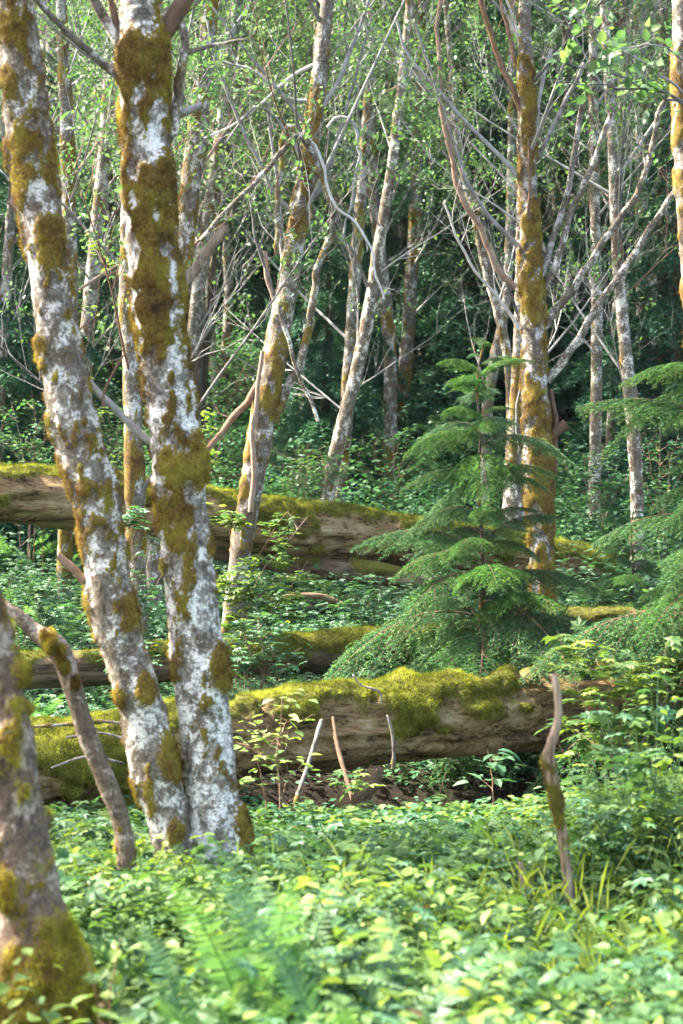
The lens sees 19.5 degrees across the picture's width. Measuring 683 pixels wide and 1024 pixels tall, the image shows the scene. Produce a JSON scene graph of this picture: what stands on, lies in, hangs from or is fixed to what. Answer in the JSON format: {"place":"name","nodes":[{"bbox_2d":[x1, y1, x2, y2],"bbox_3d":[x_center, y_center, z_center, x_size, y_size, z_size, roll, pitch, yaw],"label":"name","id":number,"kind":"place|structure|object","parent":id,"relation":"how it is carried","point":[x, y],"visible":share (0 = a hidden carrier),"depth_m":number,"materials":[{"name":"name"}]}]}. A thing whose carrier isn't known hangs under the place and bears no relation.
{"place":"outdoors","nodes":[
{"label":"outdoors","id":0,"kind":"place"},
{"bbox_2d":[0,0,682,972],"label":"forest floor","id":1,"kind":"structure","parent":0,"point":[322,790],"depth_m":11.86,"materials":[{"name":"soil"}]},
{"bbox_2d":[0,392,56,586],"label":"leafy shrub","id":2,"kind":"object","parent":1,"relation":"on","point":[22,460],"visible":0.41,"depth_m":18.20,"materials":[{"name":"green plant"}]},
{"bbox_2d":[0,562,68,689],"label":"leafy shrub","id":3,"kind":"object","parent":1,"relation":"on","point":[40,592],"visible":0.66,"depth_m":14.49,"materials":[{"name":"green plant"}]},
{"bbox_2d":[0,528,81,585],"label":"sword fern","id":4,"kind":"object","parent":1,"relation":"on","point":[9,556],"visible":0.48,"depth_m":18.41,"materials":[{"name":"green plant"}]},
{"bbox_2d":[0,590,109,1023],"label":"tree","id":5,"kind":"object","parent":1,"relation":"on","point":[35,914],"visible":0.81,"depth_m":5.81,"materials":[{"name":"brown plant"}]},
{"bbox_2d":[0,67,112,588],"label":"conifer tree","id":6,"kind":"object","parent":1,"relation":"on","point":[26,388],"visible":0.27,"depth_m":19.17,"materials":[{"name":"green plant"}]},
{"bbox_2d":[0,0,117,239],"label":"alder tree","id":7,"kind":"object","parent":1,"relation":"on","point":[51,48],"visible":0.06,"depth_m":26.92,"materials":[{"name":"green plant"}]},
{"bbox_2d":[1,0,119,282],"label":"alder tree","id":8,"kind":"object","parent":1,"relation":"on","point":[43,39],"visible":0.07,"depth_m":25.35,"materials":[{"name":"green plant"}]},
{"bbox_2d":[0,35,122,470],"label":"conifer tree","id":9,"kind":"object","parent":1,"relation":"on","point":[116,392],"visible":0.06,"depth_m":23.88,"materials":[{"name":"green plant"}]},
{"bbox_2d":[5,600,137,908],"bbox_3d":[-1.038,0.989,7.588,0.542,1.328,0.126,0,0,-6],"label":"dead branch","id":10,"kind":"object","parent":1,"relation":"on","point":[54,645],"visible":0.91,"depth_m":7.57,"materials":[{"name":"wood"}]},
{"bbox_2d":[23,51,149,435],"bbox_3d":[-3.134,-3.743,27.125,2.377,5.615,2.527,0,0,6],"label":"conifer tree","id":11,"kind":"object","parent":1,"relation":"on","point":[114,353],"visible":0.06,"depth_m":26.69,"materials":[{"name":"green plant"}]},
{"bbox_2d":[38,237,148,462],"bbox_3d":[-2.569,-1.093,20.005,0.970,3.383,0.999,0,0,40],"label":"leafy sapling","id":12,"kind":"object","parent":1,"relation":"on","point":[107,347],"visible":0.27,"depth_m":20.00,"materials":[{"name":"green plant"}]},
{"bbox_2d":[0,0,196,878],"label":"alder tree","id":13,"kind":"object","parent":1,"relation":"on","point":[90,476],"visible":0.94,"depth_m":8.22,"materials":[{"name":"white plant"}]},
{"bbox_2d":[0,0,202,538],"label":"alder tree","id":14,"kind":"object","parent":1,"relation":"on","point":[10,239],"visible":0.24,"depth_m":18.96,"materials":[{"name":"green plant"}]},
{"bbox_2d":[69,938,139,1023],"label":"leafy sapling","id":15,"kind":"object","parent":1,"relation":"on","point":[124,1019],"visible":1,"depth_m":5.30,"materials":[{"name":"green plant"}]},
{"bbox_2d":[73,399,149,533],"bbox_3d":[-2.059,-0.156,18.367,1.059,1.895,0.725,0,0,-21],"label":"leafy shrub","id":16,"kind":"object","parent":1,"relation":"on","point":[120,451],"visible":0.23,"depth_m":18.40,"materials":[{"name":"green plant"}]},
{"bbox_2d":[86,506,168,677],"bbox_3d":[-1.315,0.702,12.537,0.594,1.486,0.668,0,0,0],"label":"vine maple","id":17,"kind":"object","parent":1,"relation":"on","point":[149,608],"visible":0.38,"depth_m":12.56,"materials":[{"name":"green plant"}]},
{"bbox_2d":[0,0,265,610],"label":"alder tree","id":18,"kind":"object","parent":1,"relation":"on","point":[65,79],"visible":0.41,"depth_m":17.45,"materials":[{"name":"green plant"}]},
{"bbox_2d":[76,926,190,994],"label":"sword fern","id":19,"kind":"object","parent":1,"relation":"on","point":[120,964],"visible":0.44,"depth_m":6.62,"materials":[{"name":"green plant"}]},
{"bbox_2d":[2,0,283,378],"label":"alder tree","id":20,"kind":"object","parent":1,"relation":"on","point":[101,163],"visible":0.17,"depth_m":20.94,"materials":[{"name":"green plant"}]},
{"bbox_2d":[35,0,257,879],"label":"alder tree","id":21,"kind":"object","parent":1,"relation":"on","point":[141,34],"visible":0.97,"depth_m":8.26,"materials":[{"name":"grey plant"}]},
{"bbox_2d":[0,0,295,225],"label":"alder tree","id":22,"kind":"object","parent":1,"relation":"on","point":[193,32],"visible":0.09,"depth_m":21.95,"materials":[{"name":"green plant"}]},
{"bbox_2d":[36,0,282,194],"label":"alder tree","id":23,"kind":"object","parent":1,"relation":"on","point":[106,5],"visible":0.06,"depth_m":25.91,"materials":[{"name":"green plant"}]},
{"bbox_2d":[73,0,258,208],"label":"alder tree","id":24,"kind":"object","parent":1,"relation":"on","point":[92,119],"visible":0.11,"depth_m":22.74,"materials":[{"name":"green plant"}]},
{"bbox_2d":[77,16,269,326],"bbox_3d":[-2.831,-6.435,30.910,3.446,7.656,3.241,0,0,-28],"label":"conifer tree","id":25,"kind":"object","parent":1,"relation":"on","point":[252,291],"visible":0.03,"depth_m":30.53,"materials":[{"name":"green plant"}]},
{"bbox_2d":[0,0,347,630],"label":"alder tree","id":26,"kind":"object","parent":1,"relation":"on","point":[189,195],"visible":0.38,"depth_m":16.43,"materials":[{"name":"green plant"}]},
{"bbox_2d":[58,0,302,373],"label":"alder tree","id":27,"kind":"object","parent":1,"relation":"on","point":[197,291],"visible":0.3,"depth_m":21.94,"materials":[{"name":"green plant"}]},
{"bbox_2d":[86,0,315,429],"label":"alder tree","id":28,"kind":"object","parent":1,"relation":"on","point":[199,377],"visible":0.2,"depth_m":23.30,"materials":[{"name":"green plant"}]},
{"bbox_2d":[74,0,344,430],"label":"alder tree","id":29,"kind":"object","parent":1,"relation":"on","point":[211,365],"visible":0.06,"depth_m":25.96,"materials":[{"name":"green plant"}]},
{"bbox_2d":[134,920,295,1023],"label":"sword fern","id":30,"kind":"object","parent":1,"relation":"on","point":[188,1015],"visible":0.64,"depth_m":5.28,"materials":[{"name":"green plant"}]},
{"bbox_2d":[35,0,412,639],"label":"alder tree","id":31,"kind":"object","parent":1,"relation":"on","point":[136,483],"visible":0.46,"depth_m":13.73,"materials":[{"name":"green plant"}]},
{"bbox_2d":[86,0,378,437],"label":"alder tree","id":32,"kind":"object","parent":1,"relation":"on","point":[215,263],"visible":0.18,"depth_m":23.45,"materials":[{"name":"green plant"}]},
{"bbox_2d":[188,0,285,397],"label":"alder tree","id":33,"kind":"object","parent":1,"relation":"on","point":[227,328],"visible":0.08,"depth_m":27.32,"materials":[{"name":"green plant"}]},
{"bbox_2d":[206,298,294,450],"bbox_3d":[-1.266,-1.707,25.047,1.517,1.951,1.026,0,0,0],"label":"leafy shrub","id":34,"kind":"object","parent":1,"relation":"on","point":[230,395],"visible":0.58,"depth_m":24.99,"materials":[{"name":"green plant"}]},
{"bbox_2d":[222,612,313,696],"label":"leafy shrub","id":35,"kind":"object","parent":1,"relation":"on","point":[264,623],"visible":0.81,"depth_m":12.29,"materials":[{"name":"green plant"}]},
{"bbox_2d":[20,619,517,688],"bbox_3d":[-0.672,0.950,13.524,3.840,0.476,0.389,0,0,-11],"label":"fallen log","id":36,"kind":"object","parent":1,"relation":"on","point":[328,645],"visible":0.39,"depth_m":13.46,"materials":[{"name":"green plant"}]},
{"bbox_2d":[206,502,331,697],"bbox_3d":[-0.566,0.688,13.229,0.772,1.504,0.837,0,0,42],"label":"vine maple","id":37,"kind":"object","parent":1,"relation":"on","point":[237,521],"visible":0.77,"depth_m":13.20,"materials":[{"name":"green plant"}]},
{"bbox_2d":[208,0,329,273],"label":"conifer tree","id":38,"kind":"object","parent":1,"relation":"on","point":[246,176],"visible":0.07,"depth_m":32.35,"materials":[{"name":"green plant"}]},
{"bbox_2d":[233,688,320,819],"bbox_3d":[-0.414,1.248,10.036,0.643,0.711,0.476,0,0,0],"label":"leafy shrub","id":39,"kind":"object","parent":1,"relation":"on","point":[259,739],"visible":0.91,"depth_m":9.99,"materials":[{"name":"green plant"}]},
{"bbox_2d":[243,427,347,584],"bbox_3d":[-0.450,-0.043,19.003,1.024,1.542,1.090,0,0,0],"label":"leafy shrub","id":40,"kind":"object","parent":1,"relation":"on","point":[304,470],"visible":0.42,"depth_m":18.99,"materials":[{"name":"green plant"}]},
{"bbox_2d":[266,0,341,107],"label":"alder tree","id":41,"kind":"object","parent":1,"relation":"on","point":[310,49],"visible":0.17,"depth_m":34.11,"materials":[{"name":"green plant"}]},
{"bbox_2d":[159,833,456,1023],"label":"sword fern","id":42,"kind":"object","parent":1,"relation":"on","point":[234,972],"visible":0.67,"depth_m":5.26,"materials":[{"name":"green plant"}]},
{"bbox_2d":[0,460,616,584],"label":"fallen log","id":43,"kind":"object","parent":1,"relation":"on","point":[33,494],"visible":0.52,"depth_m":16.55,"materials":[{"name":"brown wood"}]},
{"bbox_2d":[294,719,322,810],"bbox_3d":[-0.168,1.375,10.504,0.039,0.518,0.511,0,0,16],"label":"dead stick","id":44,"kind":"object","parent":1,"relation":"on","point":[309,760],"visible":0.81,"depth_m":10.46,"materials":[{"name":"grey wood"}]},
{"bbox_2d":[272,442,356,592],"bbox_3d":[-0.342,0.062,18.094,1.065,1.392,0.818,0,0,29],"label":"leafy shrub","id":45,"kind":"object","parent":1,"relation":"on","point":[327,459],"visible":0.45,"depth_m":17.99,"materials":[{"name":"green plant"}]},
{"bbox_2d":[174,0,457,637],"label":"alder tree","id":46,"kind":"object","parent":1,"relation":"on","point":[267,397],"visible":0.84,"depth_m":14.92,"materials":[{"name":"grey plant"}]},
{"bbox_2d":[242,0,396,433],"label":"alder tree","id":47,"kind":"object","parent":1,"relation":"on","point":[317,7],"visible":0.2,"depth_m":24.09,"materials":[{"name":"green plant"}]},
{"bbox_2d":[252,84,413,508],"bbox_3d":[-0.204,-2.307,23.195,2.169,5.345,2.295,0,0,28],"label":"conifer tree","id":48,"kind":"object","parent":1,"relation":"on","point":[303,421],"visible":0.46,"depth_m":22.92,"materials":[{"name":"green plant"}]},
{"bbox_2d":[235,0,435,368],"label":"alder tree","id":49,"kind":"object","parent":1,"relation":"on","point":[341,52],"visible":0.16,"depth_m":26.96,"materials":[{"name":"green plant"}]},
{"bbox_2d":[299,958,372,1023],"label":"sword fern","id":50,"kind":"object","parent":1,"relation":"on","point":[337,991],"visible":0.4,"depth_m":5.21,"materials":[{"name":"green plant"}]},
{"bbox_2d":[213,548,460,595],"bbox_3d":[-0.126,0.443,16.751,2.290,0.516,0.222,0,0,8],"label":"fallen log","id":51,"kind":"object","parent":1,"relation":"on","point":[336,566],"visible":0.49,"depth_m":16.67,"materials":[{"name":"brown wood"}]},
{"bbox_2d":[253,0,428,317],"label":"alder tree","id":52,"kind":"object","parent":1,"relation":"on","point":[323,152],"visible":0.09,"depth_m":28.55,"materials":[{"name":"green plant"}]},
{"bbox_2d":[0,479,682,793],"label":"shade undergrowth","id":53,"kind":"object","parent":1,"relation":"on","point":[291,607],"visible":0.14,"depth_m":16.03,"materials":[{"name":"green plant"}]},
{"bbox_2d":[0,829,682,1023],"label":"tall shoots","id":54,"kind":"object","parent":1,"relation":"on","point":[207,1015],"visible":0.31,"depth_m":6.10,"materials":[{"name":"green plant"}]},
{"bbox_2d":[1,51,682,588],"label":"hillside undergrowth","id":55,"kind":"object","parent":1,"relation":"on","point":[441,489],"visible":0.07,"depth_m":22.57,"materials":[{"name":"green plant"}]},
{"bbox_2d":[332,716,355,805],"bbox_3d":[0.007,1.367,10.503,0.031,0.529,0.504,0,0,-14],"label":"dead stick","id":56,"kind":"object","parent":1,"relation":"on","point":[340,755],"visible":0.76,"depth_m":10.53,"materials":[{"name":"brown wood"}]},
{"bbox_2d":[11,578,682,1023],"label":"creeping groundcover","id":57,"kind":"object","parent":1,"relation":"on","point":[385,812],"visible":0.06,"depth_m":10.24,"materials":[{"name":"green plant"}]},
{"bbox_2d":[326,769,384,806],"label":"leafy sapling","id":58,"kind":"object","parent":1,"relation":"on","point":[339,772],"visible":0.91,"depth_m":10.28,"materials":[{"name":"green plant"}]},
{"bbox_2d":[30,658,682,817],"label":"fallen log","id":59,"kind":"object","parent":1,"relation":"on","point":[450,712],"visible":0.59,"depth_m":10.98,"materials":[{"name":"brown wood"}]},
{"bbox_2d":[211,0,506,502],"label":"alder tree","id":60,"kind":"object","parent":1,"relation":"on","point":[349,335],"visible":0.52,"depth_m":20.95,"materials":[{"name":"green plant"}]},
{"bbox_2d":[45,694,682,1023],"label":"salmonberry patch","id":61,"kind":"object","parent":1,"relation":"on","point":[506,917],"visible":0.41,"depth_m":7.32,"materials":[{"name":"green plant"}]},
{"bbox_2d":[315,574,415,669],"bbox_3d":[0.211,0.830,14.558,0.776,0.757,0.521,0,0,-12],"label":"leafy shrub","id":62,"kind":"object","parent":1,"relation":"on","point":[369,610],"visible":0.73,"depth_m":14.60,"materials":[{"name":"green plant"}]},
{"bbox_2d":[52,807,682,1016],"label":"meadow grass","id":63,"kind":"structure","parent":1,"relation":"on","point":[624,927],"depth_m":7.37,"materials":[{"name":"green plant"}]},
{"bbox_2d":[53,675,682,1023],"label":"maple seedlings","id":64,"kind":"object","parent":1,"relation":"on","point":[663,972],"visible":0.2,"depth_m":7.66,"materials":[{"name":"green plant"}]},
{"bbox_2d":[354,765,383,808],"bbox_3d":[0.134,1.604,10.751,0.196,0.484,0.120,0,0,0],"label":"root stub","id":65,"kind":"object","parent":1,"relation":"on","point":[375,776],"visible":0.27,"depth_m":10.71,"materials":[{"name":"brown wood"}]},
{"bbox_2d":[282,6,457,436],"bbox_3d":[0.463,-3.736,26.097,2.825,6.292,2.813,0,0,-20],"label":"conifer tree","id":66,"kind":"object","parent":1,"relation":"on","point":[392,240],"visible":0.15,"depth_m":25.69,"materials":[{"name":"green plant"}]},
{"bbox_2d":[179,872,561,1023],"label":"sword fern","id":67,"kind":"object","parent":1,"relation":"on","point":[304,1008],"visible":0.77,"depth_m":5.12,"materials":[{"name":"green plant"}]},
{"bbox_2d":[188,0,553,579],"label":"alder tree","id":68,"kind":"object","parent":1,"relation":"on","point":[346,408],"visible":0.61,"depth_m":18.95,"materials":[{"name":"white plant"}]},
{"bbox_2d":[97,785,670,1020],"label":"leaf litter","id":69,"kind":"object","parent":1,"relation":"on","point":[418,1012],"visible":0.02,"depth_m":8.07,"materials":[{"name":"plant"}]},
{"bbox_2d":[264,0,515,473],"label":"alder tree","id":70,"kind":"object","parent":1,"relation":"on","point":[411,268],"visible":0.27,"depth_m":23.94,"materials":[{"name":"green plant"}]},
{"bbox_2d":[340,428,445,512],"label":"leafy shrub","id":71,"kind":"object","parent":1,"relation":"on","point":[389,501],"visible":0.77,"depth_m":19.99,"materials":[{"name":"green plant"}]},
{"bbox_2d":[273,0,518,499],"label":"alder tree","id":72,"kind":"object","parent":1,"relation":"on","point":[390,373],"visible":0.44,"depth_m":22.69,"materials":[{"name":"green plant"}]},
{"bbox_2d":[221,0,613,145],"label":"hillside thicket","id":73,"kind":"object","parent":1,"relation":"on","point":[300,39],"visible":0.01,"depth_m":41.03,"materials":[{"name":"green plant"}]},
{"bbox_2d":[323,0,516,424],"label":"alder tree","id":74,"kind":"object","parent":1,"relation":"on","point":[402,235],"visible":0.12,"depth_m":25.52,"materials":[{"name":"green plant"}]},
{"bbox_2d":[397,410,472,509],"bbox_3d":[1.047,-0.541,21.973,0.745,1.159,0.721,0,0,35],"label":"vine maple","id":75,"kind":"object","parent":1,"relation":"on","point":[431,419],"visible":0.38,"depth_m":21.92,"materials":[{"name":"green plant"}]},
{"bbox_2d":[320,0,604,468],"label":"conifer tree","id":76,"kind":"object","parent":1,"relation":"on","point":[424,392],"visible":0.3,"depth_m":24.43,"materials":[{"name":"green plant"}]},
{"bbox_2d":[345,0,588,434],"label":"alder tree","id":77,"kind":"object","parent":1,"relation":"on","point":[461,93],"visible":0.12,"depth_m":24.88,"materials":[{"name":"green plant"}]},
{"bbox_2d":[348,0,608,591],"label":"alder tree","id":78,"kind":"object","parent":1,"relation":"on","point":[514,499],"visible":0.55,"depth_m":17.55,"materials":[{"name":"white plant"}]},
{"bbox_2d":[453,748,521,804],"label":"leafy sapling","id":79,"kind":"object","parent":1,"relation":"on","point":[501,769],"visible":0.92,"depth_m":10.10,"materials":[{"name":"green plant"}]},
{"bbox_2d":[323,332,682,800],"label":"hemlock tree","id":80,"kind":"object","parent":1,"relation":"on","point":[513,602],"visible":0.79,"depth_m":12.38,"materials":[{"name":"green plant"}]},
{"bbox_2d":[346,0,659,426],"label":"alder tree","id":81,"kind":"object","parent":1,"relation":"on","point":[499,318],"visible":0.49,"depth_m":19.48,"materials":[{"name":"white plant"}]},
{"bbox_2d":[407,0,610,403],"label":"conifer tree","id":82,"kind":"object","parent":1,"relation":"on","point":[543,197],"visible":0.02,"depth_m":27.71,"materials":[{"name":"green plant"}]},
{"bbox_2d":[370,0,678,594],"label":"alder tree","id":83,"kind":"object","parent":1,"relation":"on","point":[626,372],"visible":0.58,"depth_m":17.45,"materials":[{"name":"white plant"}]},
{"bbox_2d":[374,0,676,655],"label":"alder tree","id":84,"kind":"object","parent":1,"relation":"on","point":[537,375],"visible":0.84,"depth_m":15.36,"materials":[{"name":"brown plant"}]},
{"bbox_2d":[419,0,671,524],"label":"alder tree","id":85,"kind":"object","parent":1,"relation":"on","point":[495,350],"visible":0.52,"depth_m":20.46,"materials":[{"name":"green plant"}]},
{"bbox_2d":[432,0,671,534],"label":"alder tree","id":86,"kind":"object","parent":1,"relation":"on","point":[595,435],"visible":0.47,"depth_m":19.96,"materials":[{"name":"white plant"}]},
{"bbox_2d":[538,671,574,902],"bbox_3d":[0.836,1.133,7.700,0.160,1.038,0.091,0,0,0],"label":"dead stick","id":87,"kind":"object","parent":1,"relation":"on","point":[555,796],"visible":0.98,"depth_m":7.68,"materials":[{"name":"brown wood"}]},
{"bbox_2d":[453,0,673,445],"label":"conifer tree","id":88,"kind":"object","parent":1,"relation":"on","point":[582,42],"visible":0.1,"depth_m":25.17,"materials":[{"name":"green plant"}]},
{"bbox_2d":[481,0,657,356],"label":"alder tree","id":89,"kind":"object","parent":1,"relation":"on","point":[580,90],"visible":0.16,"depth_m":24.65,"materials":[{"name":"green plant"}]},
{"bbox_2d":[486,1,670,363],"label":"alder tree","id":90,"kind":"object","parent":1,"relation":"on","point":[571,78],"visible":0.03,"depth_m":25.96,"materials":[{"name":"green plant"}]},
{"bbox_2d":[486,0,671,479],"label":"alder tree","id":91,"kind":"object","parent":1,"relation":"on","point":[644,107],"visible":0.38,"depth_m":21.81,"materials":[{"name":"green plant"}]},
{"bbox_2d":[504,0,656,424],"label":"alder tree","id":92,"kind":"object","parent":1,"relation":"on","point":[567,144],"visible":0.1,"depth_m":24.95,"materials":[{"name":"green plant"}]},
{"bbox_2d":[495,0,682,491],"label":"conifer tree","id":93,"kind":"object","parent":1,"relation":"on","point":[574,394],"visible":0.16,"depth_m":23.68,"materials":[{"name":"green plant"}]},
{"bbox_2d":[501,605,682,648],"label":"fallen log","id":94,"kind":"object","parent":1,"relation":"on","point":[597,614],"visible":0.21,"depth_m":13.59,"materials":[{"name":"green plant"}]},
{"bbox_2d":[518,362,682,797],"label":"hemlock tree","id":95,"kind":"object","parent":1,"relation":"on","point":[657,631],"visible":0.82,"depth_m":11.49,"materials":[{"name":"green plant"}]},
{"bbox_2d":[555,442,653,534],"bbox_3d":[2.424,-0.134,19.018,1.058,1.129,0.861,0,0,23],"label":"leafy shrub","id":96,"kind":"object","parent":1,"relation":"on","point":[602,486],"visible":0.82,"depth_m":19.00,"materials":[{"name":"green plant"}]},
{"bbox_2d":[539,0,674,500],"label":"alder tree","id":97,"kind":"object","parent":1,"relation":"on","point":[610,436],"visible":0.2,"depth_m":21.96,"materials":[{"name":"green plant"}]},
{"bbox_2d":[532,616,682,796],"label":"vine maple","id":98,"kind":"object","parent":1,"relation":"on","point":[637,680],"visible":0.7,"depth_m":10.10,"materials":[{"name":"green plant"}]},
{"bbox_2d":[541,0,675,474],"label":"alder tree","id":99,"kind":"object","parent":1,"relation":"on","point":[653,281],"visible":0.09,"depth_m":23.09,"materials":[{"name":"green plant"}]},
{"bbox_2d":[545,0,682,346],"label":"alder tree","id":100,"kind":"object","parent":1,"relation":"on","point":[616,46],"visible":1,"depth_m":10.55,"materials":[{"name":"green plant"}]},
{"bbox_2d":[550,0,682,495],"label":"conifer tree","id":101,"kind":"object","parent":1,"relation":"on","point":[663,171],"visible":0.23,"depth_m":21.45,"materials":[{"name":"green plant"}]},
{"bbox_2d":[555,21,682,560],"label":"conifer tree","id":102,"kind":"object","parent":1,"relation":"on","point":[650,327],"visible":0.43,"depth_m":20.84,"materials":[{"name":"green plant"}]},
{"bbox_2d":[567,506,682,652],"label":"hemlock tree","id":103,"kind":"object","parent":1,"relation":"on","point":[617,582],"visible":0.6,"depth_m":15.14,"materials":[{"name":"green plant"}]},
{"bbox_2d":[604,424,682,576],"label":"leafy shrub","id":104,"kind":"object","parent":1,"relation":"on","point":[659,481],"visible":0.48,"depth_m":18.50,"materials":[{"name":"green plant"}]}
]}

